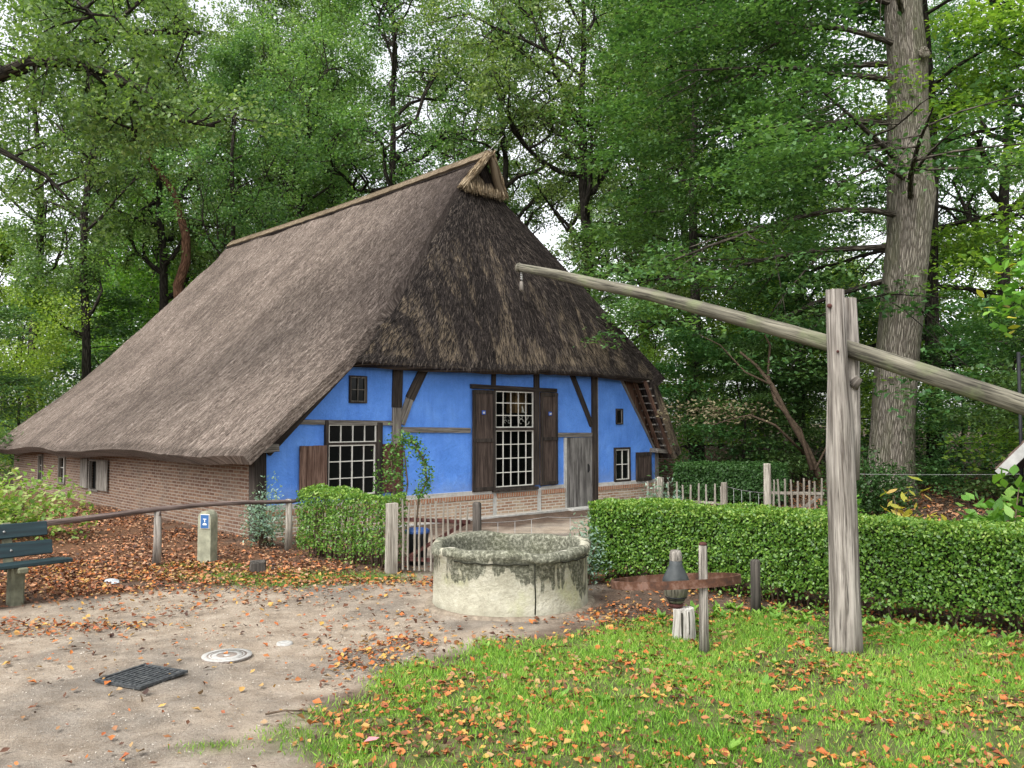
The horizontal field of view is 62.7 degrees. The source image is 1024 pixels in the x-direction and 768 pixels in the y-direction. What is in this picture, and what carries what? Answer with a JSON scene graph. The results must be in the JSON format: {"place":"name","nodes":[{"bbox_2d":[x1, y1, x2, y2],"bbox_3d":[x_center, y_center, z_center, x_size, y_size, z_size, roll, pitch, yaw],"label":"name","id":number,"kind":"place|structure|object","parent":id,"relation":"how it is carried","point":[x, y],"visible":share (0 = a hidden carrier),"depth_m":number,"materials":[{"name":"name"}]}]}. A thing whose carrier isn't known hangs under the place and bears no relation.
{"place":"outdoors","nodes":[
{"label":"outdoors","id":0,"kind":"place"},
{"bbox_2d":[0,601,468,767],"bbox_3d":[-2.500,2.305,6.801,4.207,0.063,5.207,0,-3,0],"label":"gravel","id":1,"kind":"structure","parent":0,"point":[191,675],"depth_m":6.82,"materials":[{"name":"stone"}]},
{"bbox_2d":[0,518,619,767],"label":"path","id":2,"kind":"structure","parent":0,"point":[54,708],"depth_m":6.96,"materials":[{"name":"sand"}]},
{"bbox_2d":[0,521,72,605],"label":"park bench","id":3,"kind":"object","parent":2,"relation":"on","point":[16,571],"visible":0.99,"depth_m":9.46,"materials":[{"name":"green paint"}]},
{"bbox_2d":[95,663,187,689],"bbox_3d":[-2.880,2.276,6.542,0.470,0.024,0.470,-1,-3,24],"label":"drain grate","id":4,"kind":"object","parent":2,"relation":"on","point":[148,675],"visible":1,"depth_m":6.52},
{"bbox_2d":[201,648,251,663],"bbox_3d":[-2.439,2.325,7.191,0.415,0.018,0.413,0,-3,0],"label":"manhole cover","id":5,"kind":"object","parent":2,"relation":"on","point":[232,655],"visible":1,"depth_m":7.16,"materials":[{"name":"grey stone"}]},
{"bbox_2d":[405,527,429,564],"bbox_3d":[-1.350,2.297,11.956,0.360,0.520,0.360,1,-3,-11],"label":"waste bin","id":6,"kind":"object","parent":2,"relation":"on","point":[411,539],"visible":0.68,"depth_m":11.83,"materials":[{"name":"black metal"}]},
{"bbox_2d":[425,530,594,621],"bbox_3d":[-0.014,2.103,9.440,1.932,0.714,1.929,0,-3,0],"label":"stone well","id":7,"kind":"object","parent":2,"relation":"on","point":[483,575],"visible":0.96,"depth_m":8.71,"materials":[{"name":"stone"}]},
{"bbox_2d":[0,559,1023,767],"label":"fallen leaves","id":8,"kind":"object","parent":2,"relation":"on","point":[459,738],"visible":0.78,"depth_m":6.72,"materials":[{"name":"orange plant"}]},
{"bbox_2d":[566,506,611,584],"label":"sage bush","id":9,"kind":"object","parent":2,"relation":"on","point":[590,566],"visible":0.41,"depth_m":10.46,"materials":[{"name":"green plant"}]},
{"bbox_2d":[472,502,480,530],"bbox_3d":[-0.462,2.050,10.966,0.130,1.010,0.131,0,-3,-3],"label":"fence post","id":10,"kind":"object","parent":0,"point":[476,509],"visible":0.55,"depth_m":10.94,"materials":[{"name":"grey wood"}]},
{"bbox_2d":[401,501,469,570],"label":"picket gate","id":11,"kind":"structure","parent":10,"relation":"attached to","point":[431,520],"depth_m":11.18,"materials":[{"name":"grey wood"}]},
{"bbox_2d":[0,424,1023,767],"bbox_3d":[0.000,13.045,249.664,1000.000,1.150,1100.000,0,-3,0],"label":"ground","id":12,"kind":"structure","parent":0,"point":[636,596],"depth_m":6.64,"materials":[{"name":"green plant"}]},
{"bbox_2d":[0,303,70,475],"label":"shrub","id":13,"kind":"object","parent":12,"relation":"on","point":[7,380],"visible":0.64,"depth_m":27.75,"materials":[{"name":"green plant"}]},
{"bbox_2d":[0,271,91,473],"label":"shrub","id":14,"kind":"object","parent":12,"relation":"on","point":[28,358],"visible":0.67,"depth_m":30.66,"materials":[{"name":"green plant"}]},
{"bbox_2d":[0,241,96,426],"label":"tree","id":15,"kind":"object","parent":12,"relation":"on","point":[49,243],"visible":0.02,"depth_m":60.13,"materials":[{"name":"green plant"}]},
{"bbox_2d":[0,464,97,540],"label":"pale shrub","id":16,"kind":"object","parent":12,"relation":"on","point":[10,511],"visible":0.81,"depth_m":14.34,"materials":[{"name":"green plant"}]},
{"bbox_2d":[0,216,111,429],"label":"shrub","id":17,"kind":"object","parent":12,"relation":"on","point":[6,260],"visible":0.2,"depth_m":47.07,"materials":[{"name":"green plant"}]},
{"bbox_2d":[0,238,149,408],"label":"shrub","id":18,"kind":"object","parent":12,"relation":"on","point":[76,347],"visible":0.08,"depth_m":48.39,"materials":[{"name":"green plant"}]},
{"bbox_2d":[0,285,150,464],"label":"shrub","id":19,"kind":"object","parent":12,"relation":"on","point":[104,331],"visible":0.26,"depth_m":36.18,"materials":[{"name":"green plant"}]},
{"bbox_2d":[0,0,173,419],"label":"tree","id":20,"kind":"object","parent":12,"relation":"on","point":[42,206],"visible":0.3,"depth_m":34.32,"materials":[{"name":"green plant"}]},
{"bbox_2d":[35,112,151,360],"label":"tree","id":21,"kind":"object","parent":12,"relation":"on","point":[94,218],"visible":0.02,"depth_m":85.70,"materials":[{"name":"green plant"}]},
{"bbox_2d":[0,0,230,379],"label":"tree","id":22,"kind":"object","parent":12,"relation":"on","point":[84,266],"visible":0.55,"depth_m":32.49,"materials":[{"name":"green plant"}]},
{"bbox_2d":[44,170,207,378],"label":"shrub","id":23,"kind":"object","parent":12,"relation":"on","point":[136,286],"visible":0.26,"depth_m":40.08,"materials":[{"name":"green plant"}]},
{"bbox_2d":[22,0,243,311],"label":"tree","id":24,"kind":"object","parent":12,"relation":"on","point":[161,270],"visible":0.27,"depth_m":37.16,"materials":[{"name":"green plant"}]},
{"bbox_2d":[75,74,201,297],"bbox_3d":[-16.206,-5.882,36.295,5.162,14.882,5.262,0,-3,0],"label":"bent pine","id":25,"kind":"object","parent":12,"relation":"on","point":[181,275],"visible":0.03,"depth_m":36.19,"materials":[{"name":"brown plant"}]},
{"bbox_2d":[47,1,237,326],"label":"tree","id":26,"kind":"object","parent":12,"relation":"on","point":[153,170],"visible":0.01,"depth_m":46.05,"materials":[{"name":"green plant"}]},
{"bbox_2d":[0,0,322,244],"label":"leaning tree","id":27,"kind":"object","parent":12,"relation":"on","point":[56,52],"visible":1,"depth_m":15.74,"materials":[{"name":"green plant"}]},
{"bbox_2d":[45,499,300,565],"bbox_3d":[-5.053,2.144,11.716,0.136,0.887,4.757,-3,-4,45],"label":"rail fence","id":28,"kind":"object","parent":12,"relation":"on","point":[157,547],"visible":0.77,"depth_m":11.76,"materials":[{"name":"grey wood"}]},
{"bbox_2d":[0,505,404,605],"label":"leaf litter","id":29,"kind":"object","parent":12,"relation":"on","point":[127,555],"visible":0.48,"depth_m":12.31,"materials":[{"name":"plant"}]},
{"bbox_2d":[197,510,217,563],"bbox_3d":[-4.362,2.185,12.022,0.210,0.750,0.191,-1,-3,14],"label":"marker post","id":30,"kind":"object","parent":12,"relation":"on","point":[207,535],"visible":0.98,"depth_m":11.95,"materials":[{"name":"concrete"}]},
{"bbox_2d":[128,27,334,263],"bbox_3d":[-10.239,-4.860,31.153,6.892,16.873,7.735,-2,-3,33],"label":"tree","id":31,"kind":"object","parent":12,"relation":"on","point":[236,63],"visible":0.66,"depth_m":31.10,"materials":[{"name":"green plant"}]},
{"bbox_2d":[144,12,323,279],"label":"tree","id":32,"kind":"object","parent":12,"relation":"on","point":[230,125],"visible":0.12,"depth_m":42.18,"materials":[{"name":"green plant"}]},
{"bbox_2d":[249,559,265,572],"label":"dark block","id":33,"kind":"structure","parent":12,"relation":"on","point":[257,565],"depth_m":11.23,"materials":[{"name":"stone"}]},
{"bbox_2d":[239,471,295,548],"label":"lavender bush","id":34,"kind":"object","parent":12,"relation":"on","point":[265,530],"visible":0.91,"depth_m":13.46,"materials":[{"name":"green plant"}]},
{"bbox_2d":[188,14,360,213],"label":"tree","id":35,"kind":"object","parent":12,"relation":"on","point":[347,102],"visible":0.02,"depth_m":50.89,"materials":[{"name":"green plant"}]},
{"bbox_2d":[167,0,389,260],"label":"tree","id":36,"kind":"object","parent":12,"relation":"on","point":[284,4],"visible":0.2,"depth_m":44.14,"materials":[{"name":"green plant"}]},
{"bbox_2d":[133,561,431,765],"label":"grass tufts","id":37,"kind":"object","parent":12,"relation":"on","point":[282,724],"visible":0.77,"depth_m":5.47,"materials":[{"name":"plant"}]},
{"bbox_2d":[216,0,403,235],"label":"tree","id":38,"kind":"object","parent":12,"relation":"on","point":[317,74],"visible":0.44,"depth_m":38.82,"materials":[{"name":"green plant"}]},
{"bbox_2d":[204,0,431,240],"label":"tree","id":39,"kind":"object","parent":12,"relation":"on","point":[331,11],"visible":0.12,"depth_m":47.00,"materials":[{"name":"green plant"}]},
{"bbox_2d":[263,29,397,218],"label":"tree","id":40,"kind":"object","parent":12,"relation":"on","point":[362,185],"visible":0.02,"depth_m":55.21,"materials":[{"name":"green plant"}]},
{"bbox_2d":[0,136,680,541],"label":"farmhouse","id":41,"kind":"object","parent":12,"relation":"on","point":[326,346],"visible":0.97,"depth_m":18.68,"materials":[{"name":"brick"}]},
{"bbox_2d":[88,459,97,491],"bbox_3d":[-10.304,2.249,20.726,0.096,0.770,0.640,3,-4,-43],"label":"window","id":42,"kind":"structure","parent":41,"relation":"in","point":[90,486],"depth_m":20.90,"materials":[{"name":"black glass"}]},
{"bbox_2d":[328,425,376,442],"bbox_3d":[-2.961,0.914,15.550,1.100,0.408,0.092,3,-4,-43],"label":"window","id":43,"kind":"structure","parent":41,"relation":"in","point":[337,433],"depth_m":15.54,"materials":[{"name":"white wood"}]},
{"bbox_2d":[328,442,376,498],"bbox_3d":[-2.968,1.584,15.512,1.102,1.019,0.093,3,-4,-43],"label":"window","id":44,"kind":"structure","parent":41,"relation":"in","point":[351,464],"depth_m":15.53,"materials":[{"name":"white wood"}]},
{"bbox_2d":[348,375,366,402],"bbox_3d":[-2.885,0.101,15.659,0.384,0.514,0.094,3,-4,-43],"label":"window","id":45,"kind":"structure","parent":41,"relation":"in","point":[357,384],"depth_m":15.65,"materials":[{"name":"brown wood"}]},
{"bbox_2d":[495,390,534,428],"bbox_3d":[0.041,0.559,18.399,1.202,0.854,0.093,3,-4,-43],"label":"window","id":46,"kind":"structure","parent":41,"relation":"in","point":[533,393],"depth_m":18.46,"materials":[{"name":"white wood"}]},
{"bbox_2d":[495,429,534,488],"bbox_3d":[0.041,1.620,18.347,1.203,1.279,0.093,3,-4,-43],"label":"window","id":47,"kind":"structure","parent":41,"relation":"in","point":[533,431],"depth_m":18.38,"materials":[{"name":"white wood"}]},
{"bbox_2d":[567,437,591,507],"bbox_3d":[1.597,2.117,19.734,0.891,1.726,0.101,3,-4,-43],"label":"door","id":48,"kind":"structure","parent":41,"relation":"in","point":[579,449],"depth_m":19.73,"materials":[{"name":"grey wood"}]},
{"bbox_2d":[614,447,630,481],"bbox_3d":[2.719,1.997,20.858,0.623,0.849,0.092,3,-4,-43],"label":"window","id":49,"kind":"structure","parent":41,"relation":"in","point":[622,455],"depth_m":20.85,"materials":[{"name":"white wood"}]},
{"bbox_2d":[294,483,409,568],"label":"hedge","id":50,"kind":"object","parent":12,"relation":"on","point":[323,491],"visible":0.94,"depth_m":12.02,"materials":[{"name":"green plant"}]},
{"bbox_2d":[385,502,397,573],"bbox_3d":[-1.619,2.093,11.314,0.161,0.980,0.129,1,-3,-21],"label":"fence post","id":51,"kind":"object","parent":12,"relation":"on","point":[391,542],"visible":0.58,"depth_m":11.26,"materials":[{"name":"grey wood"}]},
{"bbox_2d":[371,420,434,556],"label":"climbing plant","id":52,"kind":"object","parent":12,"relation":"on","point":[415,447],"visible":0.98,"depth_m":12.24,"materials":[{"name":"green plant"}]},
{"bbox_2d":[276,0,553,205],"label":"tree","id":53,"kind":"object","parent":12,"relation":"on","point":[403,171],"visible":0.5,"depth_m":38.33,"materials":[{"name":"green plant"}]},
{"bbox_2d":[365,19,562,231],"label":"tree","id":54,"kind":"object","parent":12,"relation":"on","point":[470,81],"visible":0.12,"depth_m":46.64,"materials":[{"name":"green plant"}]},
{"bbox_2d":[389,0,659,257],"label":"tree","id":55,"kind":"object","parent":12,"relation":"on","point":[526,208],"visible":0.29,"depth_m":39.41,"materials":[{"name":"green plant"}]},
{"bbox_2d":[382,0,717,316],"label":"tree","id":56,"kind":"object","parent":12,"relation":"on","point":[585,194],"visible":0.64,"depth_m":31.86,"materials":[{"name":"green plant"}]},
{"bbox_2d":[558,176,631,313],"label":"tree","id":57,"kind":"object","parent":12,"relation":"on","point":[592,216],"visible":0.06,"depth_m":90.88,"materials":[{"name":"green plant"}]},
{"bbox_2d":[519,21,712,338],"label":"tree","id":58,"kind":"object","parent":12,"relation":"on","point":[606,257],"visible":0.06,"depth_m":54.27,"materials":[{"name":"green plant"}]},
{"bbox_2d":[532,0,732,355],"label":"tree","id":59,"kind":"object","parent":12,"relation":"on","point":[599,47],"visible":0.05,"depth_m":42.23,"materials":[{"name":"green plant"}]},
{"bbox_2d":[609,280,728,463],"bbox_3d":[5.067,-0.037,28.771,5.280,7.018,5.614,3,-4,-43],"label":"tree","id":60,"kind":"object","parent":12,"relation":"on","point":[653,354],"visible":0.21,"depth_m":29.15,"materials":[{"name":"green plant"}]},
{"bbox_2d":[570,0,790,446],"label":"tree","id":61,"kind":"object","parent":12,"relation":"on","point":[677,171],"visible":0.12,"depth_m":37.17,"materials":[{"name":"green plant"}]},
{"bbox_2d":[672,606,695,639],"bbox_3d":[1.594,2.233,7.786,0.227,0.321,0.223,0,-3,0],"label":"tree stump","id":62,"kind":"object","parent":12,"relation":"on","point":[684,621],"visible":0.84,"depth_m":7.70,"materials":[{"name":"white wood"}]},
{"bbox_2d":[662,549,688,607],"bbox_3d":[1.530,1.814,7.844,0.256,0.530,0.256,0,-3,0],"label":"wheel hub","id":63,"kind":"object","parent":62,"relation":"on","point":[675,571],"visible":0.77,"depth_m":7.78,"materials":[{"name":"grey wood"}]},
{"bbox_2d":[645,477,727,509],"bbox_3d":[3.334,2.303,16.232,1.795,0.969,0.108,-2,-4,42],"label":"picket fence","id":64,"kind":"object","parent":12,"relation":"on","point":[723,491],"visible":0.34,"depth_m":15.99,"materials":[{"name":"grey wood"}]},
{"bbox_2d":[698,542,708,653],"bbox_3d":[1.665,1.876,7.305,0.090,0.992,0.087,1,-3,-14],"label":"wooden stake","id":65,"kind":"object","parent":12,"relation":"on","point":[703,618],"visible":0.91,"depth_m":7.27,"materials":[{"name":"grey wood"}]},
{"bbox_2d":[528,0,885,470],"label":"tree","id":66,"kind":"object","parent":12,"relation":"on","point":[612,230],"visible":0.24,"depth_m":28.03,"materials":[{"name":"green plant"}]},
{"bbox_2d":[611,202,818,447],"bbox_3d":[8.487,-2.515,36.311,8.732,10.918,8.214,0,-3,3],"label":"shrub","id":67,"kind":"object","parent":12,"relation":"on","point":[740,225],"visible":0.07,"depth_m":35.65,"materials":[{"name":"green plant"}]},
{"bbox_2d":[626,249,822,429],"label":"shrub","id":68,"kind":"object","parent":12,"relation":"on","point":[709,363],"visible":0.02,"depth_m":44.16,"materials":[{"name":"green plant"}]},
{"bbox_2d":[647,324,809,483],"bbox_3d":[5.431,0.768,23.695,5.833,4.951,6.192,0,-3,0],"label":"shrub","id":69,"kind":"object","parent":12,"relation":"on","point":[694,344],"visible":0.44,"depth_m":23.27,"materials":[{"name":"green plant"}]},
{"bbox_2d":[672,460,789,504],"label":"hedge","id":70,"kind":"object","parent":12,"relation":"on","point":[747,476],"visible":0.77,"depth_m":19.92,"materials":[{"name":"green plant"}]},
{"bbox_2d":[652,335,825,478],"bbox_3d":[5.698,0.557,20.577,4.554,3.531,1.209,0,-3,0],"label":"dead shrub","id":71,"kind":"object","parent":12,"relation":"on","point":[812,462],"visible":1,"depth_m":20.47,"materials":[{"name":"brown plant"}]},
{"bbox_2d":[666,336,825,483],"bbox_3d":[6.630,0.905,23.206,5.464,4.368,5.147,-1,-3,15],"label":"shrub","id":72,"kind":"object","parent":12,"relation":"on","point":[743,375],"visible":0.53,"depth_m":22.68,"materials":[{"name":"green plant"}]},
{"bbox_2d":[479,600,1023,767],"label":"broadleaf weeds","id":73,"kind":"object","parent":12,"relation":"on","point":[734,744],"visible":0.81,"depth_m":8.06,"materials":[{"name":"green plant"}]},
{"bbox_2d":[750,559,760,613],"bbox_3d":[2.570,2.154,8.860,0.128,0.600,0.114,2,-3,-31],"label":"fence post","id":74,"kind":"object","parent":12,"relation":"on","point":[755,598],"visible":0.88,"depth_m":8.82,"materials":[{"name":"grey wood"}]},
{"bbox_2d":[645,87,881,439],"bbox_3d":[10.307,-5.178,37.390,12.413,16.185,10.188,-1,-3,17],"label":"tree","id":75,"kind":"object","parent":12,"relation":"on","point":[737,211],"visible":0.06,"depth_m":36.16,"materials":[{"name":"green plant"}]},
{"bbox_2d":[515,263,1023,655],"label":"well sweep","id":76,"kind":"object","parent":12,"relation":"on","point":[844,348],"visible":0.99,"depth_m":7.30,"materials":[{"name":"grey wood"}]},
{"bbox_2d":[663,1,886,464],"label":"tree","id":77,"kind":"object","parent":12,"relation":"on","point":[854,237],"visible":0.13,"depth_m":27.66,"materials":[{"name":"green plant"}]},
{"bbox_2d":[670,230,880,445],"bbox_3d":[10.714,-1.764,33.192,7.485,9.358,7.041,1,-3,-28],"label":"shrub","id":78,"kind":"object","parent":12,"relation":"on","point":[737,284],"visible":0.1,"depth_m":33.05,"materials":[{"name":"green plant"}]},
{"bbox_2d":[538,0,1023,496],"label":"tree","id":79,"kind":"object","parent":12,"relation":"on","point":[908,212],"visible":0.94,"depth_m":20.47,"materials":[{"name":"green plant"}]},
{"bbox_2d":[699,304,872,475],"bbox_3d":[8.420,0.275,25.471,6.176,5.242,6.557,-2,-3,31],"label":"shrub","id":80,"kind":"object","parent":12,"relation":"on","point":[821,390],"visible":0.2,"depth_m":24.57,"materials":[{"name":"green plant"}]},
{"bbox_2d":[763,463,823,509],"bbox_3d":[4.736,2.010,14.106,0.988,1.347,0.100,0,-3,7],"label":"picket fence","id":81,"kind":"object","parent":12,"relation":"on","point":[767,492],"visible":0.5,"depth_m":14.10,"materials":[{"name":"grey wood"}]},
{"bbox_2d":[719,182,882,426],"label":"tree","id":82,"kind":"object","parent":12,"relation":"on","point":[871,270],"visible":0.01,"depth_m":54.08,"materials":[{"name":"green plant"}]},
{"bbox_2d":[587,497,1023,638],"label":"clipped hedge","id":83,"kind":"object","parent":12,"relation":"on","point":[974,564],"visible":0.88,"depth_m":8.83,"materials":[{"name":"green plant"}]},
{"bbox_2d":[793,252,879,430],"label":"shrub","id":84,"kind":"object","parent":12,"relation":"on","point":[863,277],"visible":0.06,"depth_m":47.20,"materials":[{"name":"green plant"}]},
{"bbox_2d":[664,477,1020,609],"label":"woodland litter","id":85,"kind":"object","parent":12,"relation":"on","point":[940,505],"visible":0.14,"depth_m":19.43,"materials":[{"name":"brown plant"}]},
{"bbox_2d":[681,0,1023,477],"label":"tree","id":86,"kind":"object","parent":12,"relation":"on","point":[931,311],"visible":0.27,"depth_m":23.13,"materials":[{"name":"green plant"}]},
{"bbox_2d":[736,292,981,466],"bbox_3d":[11.335,-0.047,26.779,6.863,5.824,7.285,1,-3,-12],"label":"shrub","id":87,"kind":"object","parent":12,"relation":"on","point":[867,332],"visible":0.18,"depth_m":26.44,"materials":[{"name":"green plant"}]},
{"bbox_2d":[811,445,921,515],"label":"round shrub","id":88,"kind":"object","parent":12,"relation":"on","point":[871,503],"visible":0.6,"depth_m":16.25,"materials":[{"name":"green plant"}]},
{"bbox_2d":[823,239,984,440],"bbox_3d":[14.454,-1.368,31.451,6.454,8.578,6.861,1,-3,-25],"label":"shrub","id":89,"kind":"object","parent":12,"relation":"on","point":[865,366],"visible":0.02,"depth_m":30.71,"materials":[{"name":"green plant"}]},
{"bbox_2d":[812,285,1001,436],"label":"shrub","id":90,"kind":"object","parent":12,"relation":"on","point":[922,360],"visible":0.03,"depth_m":46.12,"materials":[{"name":"green plant"}]},
{"bbox_2d":[880,476,946,527],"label":"yellowing plant","id":91,"kind":"object","parent":12,"relation":"on","point":[899,511],"visible":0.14,"depth_m":10.55,"materials":[{"name":"yellow plant"}]},
{"bbox_2d":[816,0,1023,476],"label":"tree","id":92,"kind":"object","parent":12,"relation":"on","point":[979,22],"visible":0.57,"depth_m":20.99,"materials":[{"name":"green plant"}]},
{"bbox_2d":[839,0,1014,272],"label":"tree","id":93,"kind":"object","parent":12,"relation":"on","point":[947,8],"visible":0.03,"depth_m":55.27,"materials":[{"name":"green plant"}]},
{"bbox_2d":[846,0,1023,453],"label":"tree","id":94,"kind":"object","parent":12,"relation":"on","point":[966,206],"visible":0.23,"depth_m":33.46,"materials":[{"name":"green plant"}]},
{"bbox_2d":[860,315,1023,487],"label":"shrub","id":95,"kind":"object","parent":12,"relation":"on","point":[936,330],"visible":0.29,"depth_m":21.72,"materials":[{"name":"green plant"}]},
{"bbox_2d":[861,218,1023,465],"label":"shrub","id":96,"kind":"object","parent":12,"relation":"on","point":[961,310],"visible":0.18,"depth_m":27.79,"materials":[{"name":"green plant"}]},
{"bbox_2d":[882,313,1023,497],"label":"shrub","id":97,"kind":"object","parent":12,"relation":"on","point":[1012,355],"visible":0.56,"depth_m":20.07,"materials":[{"name":"green plant"}]},
{"bbox_2d":[901,297,1023,500],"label":"shrub","id":98,"kind":"object","parent":12,"relation":"on","point":[1010,380],"visible":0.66,"depth_m":17.59,"materials":[{"name":"green plant"}]},
{"bbox_2d":[941,243,1023,428],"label":"shrub","id":99,"kind":"object","parent":12,"relation":"on","point":[989,277],"visible":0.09,"depth_m":50.95,"materials":[{"name":"green plant"}]},
{"bbox_2d":[955,464,1023,529],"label":"leafy garden plant","id":100,"kind":"object","parent":12,"relation":"on","point":[999,514],"visible":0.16,"depth_m":9.59,"materials":[{"name":"green plant"}]},
{"bbox_2d":[976,234,1023,337],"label":"young tree","id":101,"kind":"object","parent":12,"relation":"on","point":[1009,290],"visible":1,"depth_m":8.84,"materials":[{"name":"green plant"}]},
{"bbox_2d":[995,440,1023,477],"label":"garden shed","id":102,"kind":"structure","parent":12,"relation":"on","point":[1016,456],"depth_m":11.35,"materials":[{"name":"white wood"}]},
{"bbox_2d":[1016,352,1023,516],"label":"lamp post","id":103,"kind":"object","parent":12,"relation":"on","point":[1019,357],"visible":0.61,"depth_m":12.97,"materials":[{"name":"black metal"}]},
{"bbox_2d":[0,0,1023,423],"label":"sky","id":104,"kind":"structure","parent":0,"point":[544,237],"materials":[{"name":"white"}]},
{"bbox_2d":[279,609,1023,767],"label":"lawn grass","id":105,"kind":"structure","parent":0,"point":[759,629],"depth_m":6.13,"materials":[{"name":"plant"}]},
{"bbox_2d":[610,572,741,590],"bbox_3d":[1.520,1.835,7.823,1.196,0.072,1.197,-3,-10,0],"label":"iron tyre","id":106,"kind":"object","parent":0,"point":[656,582],"visible":0.94,"depth_m":7.40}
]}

